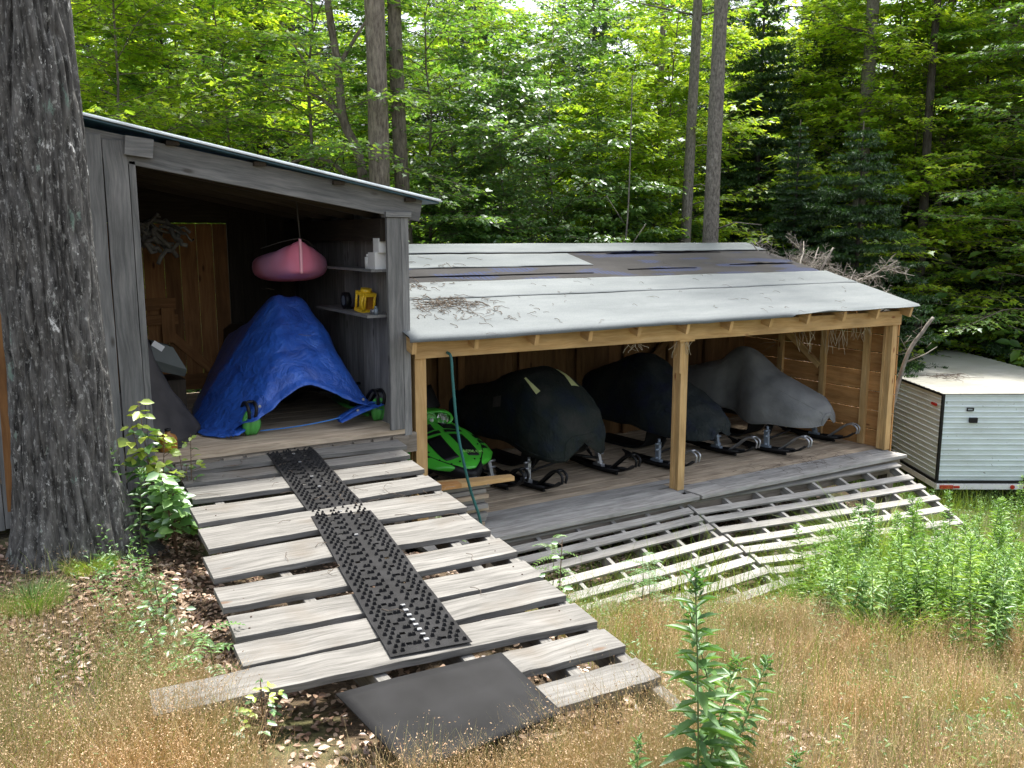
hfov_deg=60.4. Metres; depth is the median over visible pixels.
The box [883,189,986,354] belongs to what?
spruce tree
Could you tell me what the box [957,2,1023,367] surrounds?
tall tree
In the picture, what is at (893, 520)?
goldenrod
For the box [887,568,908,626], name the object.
goldenrod
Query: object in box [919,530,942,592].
goldenrod
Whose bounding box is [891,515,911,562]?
goldenrod
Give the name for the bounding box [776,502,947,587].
tall grass
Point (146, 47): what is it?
maple sapling
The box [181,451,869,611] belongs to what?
needle debris
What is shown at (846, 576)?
goldenrod
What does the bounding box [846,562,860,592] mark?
goldenrod
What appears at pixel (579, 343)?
pole shed
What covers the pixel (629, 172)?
sapling stem
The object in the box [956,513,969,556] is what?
goldenrod
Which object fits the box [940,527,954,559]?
goldenrod
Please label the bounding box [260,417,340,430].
tie line
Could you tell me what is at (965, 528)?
goldenrod
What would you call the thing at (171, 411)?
rubber sheet
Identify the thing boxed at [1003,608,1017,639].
goldenrod
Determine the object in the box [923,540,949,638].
goldenrod
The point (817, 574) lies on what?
goldenrod
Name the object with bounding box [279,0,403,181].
forked tree
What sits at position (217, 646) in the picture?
ash sprig
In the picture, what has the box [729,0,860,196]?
tall tree
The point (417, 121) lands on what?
spruce tree
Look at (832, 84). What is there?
maple sapling
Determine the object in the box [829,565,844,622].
goldenrod
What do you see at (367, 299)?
lantern
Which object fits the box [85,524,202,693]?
edge weeds
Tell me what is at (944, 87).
tall tree
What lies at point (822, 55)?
hemlock tree
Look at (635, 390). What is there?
snowmobile cover
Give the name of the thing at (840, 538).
goldenrod
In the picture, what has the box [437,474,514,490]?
lumber board
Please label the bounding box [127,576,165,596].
grass tuft
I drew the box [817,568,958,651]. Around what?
tall grass
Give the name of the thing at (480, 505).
lumber board
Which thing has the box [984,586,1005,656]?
goldenrod
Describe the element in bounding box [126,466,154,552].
goldenrod
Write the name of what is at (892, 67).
maple tree
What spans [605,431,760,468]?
snowmobile
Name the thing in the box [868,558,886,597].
goldenrod
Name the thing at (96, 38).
maple sapling
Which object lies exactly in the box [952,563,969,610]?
goldenrod
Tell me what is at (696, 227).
beech shrub
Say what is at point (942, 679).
dry grass
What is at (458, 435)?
garden hose
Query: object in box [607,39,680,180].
maple sapling
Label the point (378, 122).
tall tree
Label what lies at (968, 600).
goldenrod
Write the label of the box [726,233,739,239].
spruce tree
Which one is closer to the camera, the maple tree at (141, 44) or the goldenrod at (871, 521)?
the goldenrod at (871, 521)
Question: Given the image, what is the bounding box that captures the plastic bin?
[148,339,186,376]
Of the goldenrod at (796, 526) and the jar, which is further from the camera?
the jar
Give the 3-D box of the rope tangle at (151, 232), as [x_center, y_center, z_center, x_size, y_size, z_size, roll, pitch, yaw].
[-3.118,-1.279,7.747,0.617,0.462,0.592,5,11,25]
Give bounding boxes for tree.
[0,0,169,574]
[72,0,314,391]
[75,0,202,121]
[79,47,222,230]
[124,3,319,223]
[163,0,491,392]
[173,17,274,139]
[219,0,349,157]
[232,0,340,169]
[249,0,338,172]
[251,1,363,163]
[267,0,597,243]
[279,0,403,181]
[298,31,509,242]
[302,0,474,176]
[314,0,366,173]
[346,0,412,243]
[354,0,389,186]
[354,27,474,189]
[385,20,442,242]
[389,13,427,152]
[409,0,542,242]
[411,0,550,231]
[433,0,540,243]
[455,0,635,239]
[482,0,637,213]
[498,53,582,213]
[519,64,660,222]
[525,0,662,241]
[532,34,583,222]
[546,0,681,110]
[578,0,709,227]
[581,0,762,228]
[596,0,779,242]
[643,17,743,230]
[649,0,769,225]
[678,0,837,336]
[691,0,759,242]
[724,20,779,186]
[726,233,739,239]
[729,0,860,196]
[734,0,991,241]
[742,0,907,266]
[751,120,832,378]
[765,27,912,287]
[766,0,930,278]
[767,13,898,174]
[785,121,948,487]
[787,186,905,420]
[794,33,874,227]
[811,13,952,225]
[831,0,1023,345]
[833,0,1023,339]
[867,6,940,253]
[878,0,998,240]
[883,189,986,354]
[898,210,952,287]
[901,1,1023,360]
[901,92,1016,352]
[911,0,940,347]
[922,0,1023,208]
[922,223,1005,356]
[942,13,1017,229]
[942,176,1023,366]
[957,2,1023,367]
[970,106,1023,282]
[979,11,1023,284]
[981,183,1023,343]
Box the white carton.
[373,238,385,252]
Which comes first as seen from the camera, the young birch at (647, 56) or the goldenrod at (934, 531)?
the goldenrod at (934, 531)
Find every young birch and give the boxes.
[262,21,444,214]
[419,46,592,243]
[434,0,687,242]
[506,70,687,242]
[534,31,733,239]
[555,72,747,242]
[904,154,1023,349]
[943,180,1023,366]
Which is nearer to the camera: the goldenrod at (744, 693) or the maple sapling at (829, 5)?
the goldenrod at (744, 693)
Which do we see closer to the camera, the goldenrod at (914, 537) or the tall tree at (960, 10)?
the goldenrod at (914, 537)
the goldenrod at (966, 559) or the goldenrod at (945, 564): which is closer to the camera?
the goldenrod at (945, 564)
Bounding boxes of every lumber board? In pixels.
[406,488,485,497]
[408,517,485,522]
[429,506,488,519]
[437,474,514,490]
[442,477,489,492]
[455,493,488,501]
[461,498,484,504]
[465,502,487,510]
[469,511,487,517]
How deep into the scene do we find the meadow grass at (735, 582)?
7.52 m
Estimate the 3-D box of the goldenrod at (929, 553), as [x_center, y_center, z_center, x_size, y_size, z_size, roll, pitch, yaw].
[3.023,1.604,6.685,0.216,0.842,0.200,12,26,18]
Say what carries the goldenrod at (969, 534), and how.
on the ground at (352, 731)
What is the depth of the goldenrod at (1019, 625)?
5.64 m
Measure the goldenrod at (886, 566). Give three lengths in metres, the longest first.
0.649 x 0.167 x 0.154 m
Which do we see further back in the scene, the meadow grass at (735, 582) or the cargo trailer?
the cargo trailer
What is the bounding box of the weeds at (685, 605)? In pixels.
[561,559,827,644]
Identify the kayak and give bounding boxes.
[252,238,326,281]
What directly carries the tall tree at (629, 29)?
on the ground at (352, 731)
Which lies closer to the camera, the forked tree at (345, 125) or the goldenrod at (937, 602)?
the goldenrod at (937, 602)
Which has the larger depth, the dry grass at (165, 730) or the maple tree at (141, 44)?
the maple tree at (141, 44)
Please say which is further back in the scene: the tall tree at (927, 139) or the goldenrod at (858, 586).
the tall tree at (927, 139)
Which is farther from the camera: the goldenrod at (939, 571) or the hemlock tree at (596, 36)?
the hemlock tree at (596, 36)
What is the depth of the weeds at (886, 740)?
4.34 m
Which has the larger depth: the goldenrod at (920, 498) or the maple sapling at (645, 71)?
the maple sapling at (645, 71)
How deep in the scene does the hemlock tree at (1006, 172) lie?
17.42 m
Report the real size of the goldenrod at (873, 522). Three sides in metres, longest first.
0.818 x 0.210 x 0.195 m
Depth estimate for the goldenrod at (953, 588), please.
5.64 m
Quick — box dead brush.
[751,231,913,422]
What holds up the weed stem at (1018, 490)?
on the ground at (352, 731)
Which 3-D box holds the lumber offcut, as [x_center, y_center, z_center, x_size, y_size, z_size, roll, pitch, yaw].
[-0.608,0.922,7.956,0.282,0.040,0.120,-4,10,-25]
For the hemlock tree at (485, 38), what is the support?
on the ground at (352, 731)
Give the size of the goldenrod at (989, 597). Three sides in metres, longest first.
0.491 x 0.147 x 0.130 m
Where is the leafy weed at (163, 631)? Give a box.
[135,618,214,672]
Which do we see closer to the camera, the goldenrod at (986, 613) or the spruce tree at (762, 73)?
the goldenrod at (986, 613)
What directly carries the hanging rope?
hanging from the board shed at (137, 173)
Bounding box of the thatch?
[0,553,1023,767]
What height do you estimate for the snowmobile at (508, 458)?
0.771 m
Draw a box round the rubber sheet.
[119,338,200,450]
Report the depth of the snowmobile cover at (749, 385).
11.49 m
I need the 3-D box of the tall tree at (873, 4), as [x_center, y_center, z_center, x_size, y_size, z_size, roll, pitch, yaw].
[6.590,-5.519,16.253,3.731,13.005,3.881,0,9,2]
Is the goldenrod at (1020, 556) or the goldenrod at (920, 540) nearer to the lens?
the goldenrod at (1020, 556)
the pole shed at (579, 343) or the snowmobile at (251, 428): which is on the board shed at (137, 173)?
the snowmobile at (251, 428)
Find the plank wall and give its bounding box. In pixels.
[107,223,230,391]
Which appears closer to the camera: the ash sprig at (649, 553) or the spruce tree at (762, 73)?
the ash sprig at (649, 553)
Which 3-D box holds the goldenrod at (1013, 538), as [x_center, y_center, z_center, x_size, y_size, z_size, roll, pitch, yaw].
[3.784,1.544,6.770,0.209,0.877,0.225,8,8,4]
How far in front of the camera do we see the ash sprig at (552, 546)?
7.14 m
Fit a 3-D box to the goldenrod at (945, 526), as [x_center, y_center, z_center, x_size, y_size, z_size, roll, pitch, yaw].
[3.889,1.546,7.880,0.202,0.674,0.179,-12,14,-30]
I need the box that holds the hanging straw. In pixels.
[625,327,871,354]
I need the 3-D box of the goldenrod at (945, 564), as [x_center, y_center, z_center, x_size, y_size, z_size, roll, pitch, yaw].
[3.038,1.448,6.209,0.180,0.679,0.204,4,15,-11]
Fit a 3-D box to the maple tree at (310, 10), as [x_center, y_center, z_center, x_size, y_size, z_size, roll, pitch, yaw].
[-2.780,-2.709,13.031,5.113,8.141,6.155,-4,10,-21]
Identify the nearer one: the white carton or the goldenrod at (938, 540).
the goldenrod at (938, 540)
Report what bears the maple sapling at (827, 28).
on the ground at (352, 731)
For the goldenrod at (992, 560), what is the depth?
6.16 m
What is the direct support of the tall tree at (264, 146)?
on the ground at (352, 731)
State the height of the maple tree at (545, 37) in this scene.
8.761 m
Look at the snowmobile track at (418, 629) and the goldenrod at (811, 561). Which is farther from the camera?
the goldenrod at (811, 561)
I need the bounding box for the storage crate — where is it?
[164,374,186,406]
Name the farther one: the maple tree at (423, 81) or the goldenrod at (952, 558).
the maple tree at (423, 81)
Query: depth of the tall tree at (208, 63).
20.03 m
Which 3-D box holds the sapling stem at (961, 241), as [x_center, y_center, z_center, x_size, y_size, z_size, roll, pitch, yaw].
[8.458,-2.052,16.680,0.609,6.051,0.043,0,9,-3]
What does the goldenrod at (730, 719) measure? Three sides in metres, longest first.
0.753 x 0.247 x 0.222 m
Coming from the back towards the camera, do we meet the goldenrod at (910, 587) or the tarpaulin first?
the tarpaulin
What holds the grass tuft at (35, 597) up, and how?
on the ground at (352, 731)
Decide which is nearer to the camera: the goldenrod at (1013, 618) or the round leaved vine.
the round leaved vine
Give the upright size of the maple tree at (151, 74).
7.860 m
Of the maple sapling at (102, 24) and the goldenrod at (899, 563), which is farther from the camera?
the maple sapling at (102, 24)
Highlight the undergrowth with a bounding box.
[186,103,1023,392]
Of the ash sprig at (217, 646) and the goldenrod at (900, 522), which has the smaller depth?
the ash sprig at (217, 646)
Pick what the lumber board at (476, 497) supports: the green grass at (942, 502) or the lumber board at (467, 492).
the lumber board at (467, 492)
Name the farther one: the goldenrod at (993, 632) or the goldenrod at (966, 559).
the goldenrod at (966, 559)
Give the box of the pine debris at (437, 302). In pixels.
[261,252,892,335]
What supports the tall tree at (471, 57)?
on the ground at (352, 731)
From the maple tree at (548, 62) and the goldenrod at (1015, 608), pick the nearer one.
the goldenrod at (1015, 608)
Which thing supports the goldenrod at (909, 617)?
on the ground at (352, 731)
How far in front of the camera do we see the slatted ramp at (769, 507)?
9.65 m
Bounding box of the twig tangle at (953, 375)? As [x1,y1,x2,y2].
[920,372,980,380]
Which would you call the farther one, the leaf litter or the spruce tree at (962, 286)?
the spruce tree at (962, 286)
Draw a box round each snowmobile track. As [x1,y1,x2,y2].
[267,447,365,516]
[311,509,471,657]
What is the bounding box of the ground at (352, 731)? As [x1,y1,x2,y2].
[0,389,1023,767]
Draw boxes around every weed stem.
[976,501,984,530]
[1004,496,1016,536]
[1015,475,1023,510]
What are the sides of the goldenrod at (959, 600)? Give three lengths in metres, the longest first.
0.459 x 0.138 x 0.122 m
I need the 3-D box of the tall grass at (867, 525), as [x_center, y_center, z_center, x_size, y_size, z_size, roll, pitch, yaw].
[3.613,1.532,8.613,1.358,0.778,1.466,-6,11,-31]
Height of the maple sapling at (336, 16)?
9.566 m
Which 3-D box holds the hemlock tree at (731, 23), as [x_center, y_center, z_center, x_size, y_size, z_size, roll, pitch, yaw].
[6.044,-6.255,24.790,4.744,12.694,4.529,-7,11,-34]
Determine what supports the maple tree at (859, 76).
on the ground at (352, 731)
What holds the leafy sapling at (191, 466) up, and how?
on the ground at (352, 731)
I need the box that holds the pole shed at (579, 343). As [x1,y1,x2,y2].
[337,242,919,554]
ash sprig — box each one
[162,621,244,675]
[531,534,577,583]
[614,552,666,603]
[617,560,675,615]
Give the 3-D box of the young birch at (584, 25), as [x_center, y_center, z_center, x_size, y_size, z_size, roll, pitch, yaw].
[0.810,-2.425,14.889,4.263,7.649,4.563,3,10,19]
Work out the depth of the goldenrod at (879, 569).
6.43 m
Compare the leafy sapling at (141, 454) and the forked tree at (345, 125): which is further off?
the forked tree at (345, 125)
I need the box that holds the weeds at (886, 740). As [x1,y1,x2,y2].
[571,587,1023,767]
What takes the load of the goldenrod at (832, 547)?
on the ground at (352, 731)
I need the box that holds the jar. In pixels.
[373,306,377,314]
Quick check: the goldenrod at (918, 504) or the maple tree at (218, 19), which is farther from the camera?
the maple tree at (218, 19)
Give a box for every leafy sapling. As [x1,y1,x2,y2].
[117,399,193,541]
[143,471,207,556]
[172,434,205,539]
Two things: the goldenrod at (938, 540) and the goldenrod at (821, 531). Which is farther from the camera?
the goldenrod at (821, 531)
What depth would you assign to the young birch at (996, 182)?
16.54 m
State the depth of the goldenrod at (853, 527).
8.20 m
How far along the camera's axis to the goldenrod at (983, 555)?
6.08 m
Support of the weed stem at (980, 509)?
on the ground at (352, 731)
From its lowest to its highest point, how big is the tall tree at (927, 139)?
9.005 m
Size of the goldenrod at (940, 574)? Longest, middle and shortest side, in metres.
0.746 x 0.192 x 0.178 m
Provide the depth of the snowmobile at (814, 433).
11.54 m
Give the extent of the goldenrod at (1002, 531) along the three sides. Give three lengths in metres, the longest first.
0.875 x 0.225 x 0.208 m
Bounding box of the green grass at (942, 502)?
[0,468,1023,767]
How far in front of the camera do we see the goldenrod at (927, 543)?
7.07 m
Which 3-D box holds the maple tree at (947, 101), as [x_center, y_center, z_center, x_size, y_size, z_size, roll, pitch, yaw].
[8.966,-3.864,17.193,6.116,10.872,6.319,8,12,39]
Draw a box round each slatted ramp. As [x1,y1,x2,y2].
[504,504,786,608]
[687,462,986,586]
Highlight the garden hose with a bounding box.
[446,351,481,523]
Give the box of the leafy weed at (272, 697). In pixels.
[221,678,287,751]
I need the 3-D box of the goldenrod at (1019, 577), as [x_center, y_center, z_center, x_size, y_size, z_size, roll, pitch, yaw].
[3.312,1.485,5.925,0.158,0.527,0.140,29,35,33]
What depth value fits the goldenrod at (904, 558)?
6.40 m
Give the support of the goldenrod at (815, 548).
on the ground at (352, 731)
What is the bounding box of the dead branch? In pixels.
[874,314,936,478]
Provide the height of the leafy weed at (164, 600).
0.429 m
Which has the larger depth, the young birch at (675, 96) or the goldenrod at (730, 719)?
the young birch at (675, 96)
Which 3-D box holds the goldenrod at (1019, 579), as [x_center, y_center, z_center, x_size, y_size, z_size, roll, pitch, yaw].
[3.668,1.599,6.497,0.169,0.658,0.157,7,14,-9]
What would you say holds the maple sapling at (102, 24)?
on the ground at (352, 731)
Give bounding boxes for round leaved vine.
[539,540,572,639]
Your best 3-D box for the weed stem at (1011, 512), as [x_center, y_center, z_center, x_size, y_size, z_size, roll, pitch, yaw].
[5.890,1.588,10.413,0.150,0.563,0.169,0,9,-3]
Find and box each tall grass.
[747,532,893,603]
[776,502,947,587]
[778,483,951,568]
[785,551,921,622]
[806,496,941,547]
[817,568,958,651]
[831,534,1020,625]
[841,503,1022,581]
[893,509,1023,572]
[906,543,1023,625]
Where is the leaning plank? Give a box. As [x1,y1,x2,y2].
[0,314,11,511]
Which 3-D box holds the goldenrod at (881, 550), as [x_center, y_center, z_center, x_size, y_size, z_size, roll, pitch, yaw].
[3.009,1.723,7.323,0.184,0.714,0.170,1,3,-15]
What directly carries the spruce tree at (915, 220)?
on the ground at (352, 731)
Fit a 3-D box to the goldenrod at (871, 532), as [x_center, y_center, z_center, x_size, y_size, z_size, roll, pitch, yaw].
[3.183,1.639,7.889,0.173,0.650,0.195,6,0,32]
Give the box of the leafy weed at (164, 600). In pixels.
[129,572,195,636]
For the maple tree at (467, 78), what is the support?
on the ground at (352, 731)
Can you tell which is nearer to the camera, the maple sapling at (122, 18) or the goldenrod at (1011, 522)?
the goldenrod at (1011, 522)
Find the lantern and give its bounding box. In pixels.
[354,287,376,312]
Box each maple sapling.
[71,0,238,325]
[71,0,315,328]
[72,6,164,268]
[73,7,195,232]
[80,1,337,390]
[87,0,364,368]
[163,0,393,329]
[168,3,253,137]
[318,0,580,243]
[437,0,626,243]
[500,51,569,196]
[534,2,683,225]
[543,0,817,247]
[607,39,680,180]
[613,0,788,227]
[631,0,847,244]
[692,0,918,260]
[724,0,1023,355]
[753,0,1023,362]
[756,35,798,138]
[792,1,1023,358]
[820,0,1023,362]
[846,0,1023,344]
[880,21,1023,366]
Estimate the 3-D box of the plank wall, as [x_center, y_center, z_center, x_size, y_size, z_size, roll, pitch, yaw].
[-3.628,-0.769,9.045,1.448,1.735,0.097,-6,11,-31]
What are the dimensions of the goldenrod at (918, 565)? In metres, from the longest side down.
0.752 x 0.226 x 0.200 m
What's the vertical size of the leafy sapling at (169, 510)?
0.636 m
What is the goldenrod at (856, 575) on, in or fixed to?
on the ground at (352, 731)
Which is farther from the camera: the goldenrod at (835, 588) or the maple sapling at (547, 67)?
the maple sapling at (547, 67)
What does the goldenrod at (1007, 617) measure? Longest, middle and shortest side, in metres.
0.720 x 0.216 x 0.191 m
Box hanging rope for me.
[264,202,300,245]
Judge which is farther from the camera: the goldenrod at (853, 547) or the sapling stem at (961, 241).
the sapling stem at (961, 241)
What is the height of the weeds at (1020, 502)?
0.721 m
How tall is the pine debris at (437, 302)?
0.632 m
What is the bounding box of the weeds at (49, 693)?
[0,547,239,767]
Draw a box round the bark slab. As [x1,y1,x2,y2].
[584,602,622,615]
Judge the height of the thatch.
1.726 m
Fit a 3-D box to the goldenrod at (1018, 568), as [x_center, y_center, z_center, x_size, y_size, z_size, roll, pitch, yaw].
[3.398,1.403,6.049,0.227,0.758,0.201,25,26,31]
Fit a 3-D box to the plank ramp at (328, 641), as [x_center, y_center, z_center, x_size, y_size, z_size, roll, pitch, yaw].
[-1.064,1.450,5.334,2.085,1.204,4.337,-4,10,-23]
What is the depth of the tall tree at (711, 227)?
13.11 m
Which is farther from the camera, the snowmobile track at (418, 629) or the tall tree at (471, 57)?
the tall tree at (471, 57)
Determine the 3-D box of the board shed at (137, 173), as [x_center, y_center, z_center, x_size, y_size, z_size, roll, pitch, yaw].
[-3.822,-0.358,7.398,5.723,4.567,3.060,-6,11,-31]
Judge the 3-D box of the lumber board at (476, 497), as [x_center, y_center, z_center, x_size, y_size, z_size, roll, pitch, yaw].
[-0.577,1.058,8.247,0.658,0.038,0.296,-5,11,-29]
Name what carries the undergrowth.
on the ground at (352, 731)
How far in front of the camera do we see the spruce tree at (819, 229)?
15.41 m
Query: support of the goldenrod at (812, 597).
on the ground at (352, 731)
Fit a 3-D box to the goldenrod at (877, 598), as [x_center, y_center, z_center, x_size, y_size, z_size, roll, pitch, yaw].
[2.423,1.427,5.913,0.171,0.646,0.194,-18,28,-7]
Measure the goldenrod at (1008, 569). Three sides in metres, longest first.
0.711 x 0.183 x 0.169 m
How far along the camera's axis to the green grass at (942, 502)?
5.42 m
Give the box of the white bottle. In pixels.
[365,254,367,268]
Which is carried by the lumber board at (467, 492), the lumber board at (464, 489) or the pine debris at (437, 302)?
the lumber board at (464, 489)
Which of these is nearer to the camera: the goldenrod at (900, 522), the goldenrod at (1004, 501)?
the goldenrod at (900, 522)
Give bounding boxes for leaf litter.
[0,496,1022,767]
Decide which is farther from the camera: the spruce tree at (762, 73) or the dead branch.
the spruce tree at (762, 73)
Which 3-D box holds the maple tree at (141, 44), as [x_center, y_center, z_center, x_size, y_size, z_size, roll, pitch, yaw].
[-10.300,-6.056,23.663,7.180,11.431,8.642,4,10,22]
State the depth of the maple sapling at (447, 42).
17.49 m
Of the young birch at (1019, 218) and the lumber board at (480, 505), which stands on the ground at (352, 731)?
the young birch at (1019, 218)
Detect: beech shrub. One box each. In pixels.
[408,155,529,243]
[480,217,570,242]
[548,165,686,242]
[597,194,702,242]
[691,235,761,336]
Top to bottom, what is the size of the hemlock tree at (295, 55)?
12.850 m
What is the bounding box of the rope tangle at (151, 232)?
[139,213,193,264]
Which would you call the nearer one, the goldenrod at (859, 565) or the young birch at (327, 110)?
the goldenrod at (859, 565)
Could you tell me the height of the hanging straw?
0.374 m
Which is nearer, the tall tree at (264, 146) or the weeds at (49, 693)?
the weeds at (49, 693)
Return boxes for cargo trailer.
[872,350,1023,489]
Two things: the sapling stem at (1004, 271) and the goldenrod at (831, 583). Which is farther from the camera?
the sapling stem at (1004, 271)
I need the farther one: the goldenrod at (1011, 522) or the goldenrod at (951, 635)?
the goldenrod at (1011, 522)
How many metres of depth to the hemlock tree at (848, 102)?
26.46 m
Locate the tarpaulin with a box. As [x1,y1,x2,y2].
[192,295,384,437]
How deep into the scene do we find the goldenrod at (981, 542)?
6.76 m
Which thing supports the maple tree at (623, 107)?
on the ground at (352, 731)
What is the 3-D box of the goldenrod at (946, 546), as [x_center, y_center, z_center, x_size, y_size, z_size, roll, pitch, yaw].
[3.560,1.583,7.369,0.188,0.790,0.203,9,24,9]
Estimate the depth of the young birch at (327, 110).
16.60 m
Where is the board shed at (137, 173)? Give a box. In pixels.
[0,112,441,530]
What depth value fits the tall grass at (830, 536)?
8.29 m
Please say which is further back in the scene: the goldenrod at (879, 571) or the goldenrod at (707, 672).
the goldenrod at (879, 571)
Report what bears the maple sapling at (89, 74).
on the ground at (352, 731)
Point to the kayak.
(299, 260)
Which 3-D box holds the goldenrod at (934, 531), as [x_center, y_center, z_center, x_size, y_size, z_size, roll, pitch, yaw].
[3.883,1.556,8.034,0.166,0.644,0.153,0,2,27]
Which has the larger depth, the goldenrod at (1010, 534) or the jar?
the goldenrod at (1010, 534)
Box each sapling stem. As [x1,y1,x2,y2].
[606,76,645,242]
[948,141,977,349]
[1000,207,1022,355]
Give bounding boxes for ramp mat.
[336,652,561,767]
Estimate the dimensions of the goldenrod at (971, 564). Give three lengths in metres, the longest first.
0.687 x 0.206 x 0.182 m
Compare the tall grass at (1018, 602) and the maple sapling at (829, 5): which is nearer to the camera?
the tall grass at (1018, 602)
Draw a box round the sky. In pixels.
[82,0,1023,227]
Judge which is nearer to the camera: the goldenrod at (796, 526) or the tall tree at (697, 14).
the goldenrod at (796, 526)
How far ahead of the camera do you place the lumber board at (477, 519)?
8.30 m
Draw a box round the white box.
[368,252,385,268]
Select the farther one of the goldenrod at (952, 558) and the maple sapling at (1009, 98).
the maple sapling at (1009, 98)
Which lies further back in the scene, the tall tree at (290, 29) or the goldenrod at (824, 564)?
the tall tree at (290, 29)
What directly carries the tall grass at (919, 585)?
on the ground at (352, 731)
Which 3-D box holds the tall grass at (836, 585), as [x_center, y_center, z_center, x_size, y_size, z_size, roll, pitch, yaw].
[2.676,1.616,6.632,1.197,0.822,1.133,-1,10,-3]
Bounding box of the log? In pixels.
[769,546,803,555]
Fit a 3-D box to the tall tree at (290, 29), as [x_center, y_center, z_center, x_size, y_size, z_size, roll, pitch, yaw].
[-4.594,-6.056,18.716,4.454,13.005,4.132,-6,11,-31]
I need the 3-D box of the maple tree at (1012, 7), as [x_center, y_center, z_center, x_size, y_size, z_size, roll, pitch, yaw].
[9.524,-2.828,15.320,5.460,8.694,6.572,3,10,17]
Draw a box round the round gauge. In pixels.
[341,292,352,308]
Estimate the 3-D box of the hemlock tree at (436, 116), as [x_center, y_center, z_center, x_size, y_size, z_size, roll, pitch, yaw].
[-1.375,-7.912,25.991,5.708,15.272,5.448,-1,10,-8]
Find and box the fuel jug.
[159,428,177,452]
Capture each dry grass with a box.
[0,542,861,767]
[525,553,1023,767]
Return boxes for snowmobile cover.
[449,366,605,462]
[582,352,730,440]
[688,346,835,427]
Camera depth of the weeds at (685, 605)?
6.74 m
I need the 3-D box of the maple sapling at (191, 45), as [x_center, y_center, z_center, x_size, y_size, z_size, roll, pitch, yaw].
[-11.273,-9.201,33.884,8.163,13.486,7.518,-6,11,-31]
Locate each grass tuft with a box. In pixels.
[0,569,76,620]
[52,550,122,576]
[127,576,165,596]
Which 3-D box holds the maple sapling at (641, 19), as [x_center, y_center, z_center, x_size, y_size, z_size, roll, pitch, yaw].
[3.948,-6.538,29.097,6.687,11.995,7.260,1,10,7]
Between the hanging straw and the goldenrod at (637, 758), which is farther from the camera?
the hanging straw
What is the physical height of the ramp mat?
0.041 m
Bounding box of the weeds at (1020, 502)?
[868,484,1023,529]
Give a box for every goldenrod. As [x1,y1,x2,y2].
[110,448,123,501]
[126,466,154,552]
[628,732,651,767]
[660,563,743,767]
[676,601,750,767]
[679,649,751,767]
[717,653,776,767]
[782,746,806,767]
[790,524,819,611]
[793,569,803,604]
[798,555,815,605]
[805,582,817,614]
[806,541,824,602]
[810,564,827,595]
[812,530,848,618]
[813,528,829,582]
[817,526,841,597]
[818,545,842,614]
[822,555,845,618]
[826,544,838,565]
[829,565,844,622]
[832,556,846,610]
[840,528,856,601]
[840,558,850,595]
[842,546,871,626]
[843,535,880,606]
[844,531,861,565]
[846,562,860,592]
[847,509,859,556]
[851,556,863,610]
[852,503,876,556]
[852,550,868,595]
[856,572,868,625]
[858,559,886,626]
[859,500,878,550]
[859,518,876,560]
[859,531,875,561]
[864,503,881,544]
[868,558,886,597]
[869,548,884,579]
[871,516,885,558]
[873,541,897,614]
[876,563,894,613]
[879,573,895,622]
[883,528,895,569]
[885,510,914,616]
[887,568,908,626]
[888,517,909,568]
[890,529,919,630]
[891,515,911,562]
[892,561,927,621]
[895,537,914,592]
[898,506,932,632]
[898,550,934,598]
[898,574,919,646]
[903,501,922,552]
[904,494,920,555]
[904,497,923,543]
[907,536,936,634]
[909,557,942,621]
[913,532,926,553]
[914,521,932,575]
[917,578,942,638]
[918,591,934,648]
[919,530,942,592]
[919,556,954,600]
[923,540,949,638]
[925,555,947,607]
[926,537,947,593]
[927,599,943,654]
[930,519,938,562]
[931,544,957,613]
[935,568,950,633]
[935,583,958,652]
[938,490,958,571]
[938,531,962,627]
[938,535,952,569]
[939,511,948,533]
[939,521,953,553]
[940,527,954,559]
[945,614,962,662]
[946,564,969,628]
[948,538,996,619]
[949,551,978,598]
[950,574,969,631]
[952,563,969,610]
[953,520,977,555]
[953,544,975,575]
[954,534,986,663]
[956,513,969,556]
[957,521,976,566]
[958,531,979,592]
[960,539,984,623]
[962,562,987,638]
[968,515,977,536]
[970,537,987,588]
[972,548,1002,626]
[973,526,1009,620]
[974,516,986,560]
[976,526,1008,621]
[978,553,1009,657]
[981,576,995,639]
[984,497,1006,560]
[984,556,1016,656]
[984,559,1008,621]
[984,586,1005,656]
[984,599,1006,667]
[986,496,1010,549]
[987,547,1018,633]
[992,508,1015,559]
[993,574,1023,614]
[996,561,1023,611]
[997,542,1023,614]
[1000,555,1014,621]
[1001,532,1021,576]
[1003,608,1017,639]
[1004,587,1020,623]
[1005,520,1017,550]
[1011,541,1023,581]
[1013,542,1023,598]
[1014,601,1023,648]
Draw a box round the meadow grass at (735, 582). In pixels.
[638,501,1023,628]
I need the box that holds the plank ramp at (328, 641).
[149,440,683,767]
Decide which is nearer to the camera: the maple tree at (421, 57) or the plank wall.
the plank wall
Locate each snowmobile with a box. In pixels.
[217,323,385,435]
[373,384,529,496]
[491,443,640,491]
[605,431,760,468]
[719,408,860,454]
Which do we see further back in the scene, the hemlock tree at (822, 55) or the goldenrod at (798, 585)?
the hemlock tree at (822, 55)
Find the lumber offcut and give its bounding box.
[439,480,461,490]
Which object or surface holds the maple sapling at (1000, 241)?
on the ground at (352, 731)
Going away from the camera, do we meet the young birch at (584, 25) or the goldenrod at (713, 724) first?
the goldenrod at (713, 724)
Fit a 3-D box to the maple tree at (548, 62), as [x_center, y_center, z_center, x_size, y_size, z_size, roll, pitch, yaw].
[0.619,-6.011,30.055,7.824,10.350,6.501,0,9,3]
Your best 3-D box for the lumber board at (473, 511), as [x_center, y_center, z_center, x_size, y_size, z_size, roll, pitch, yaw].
[-0.563,1.189,8.302,0.646,0.038,0.271,-6,11,-33]

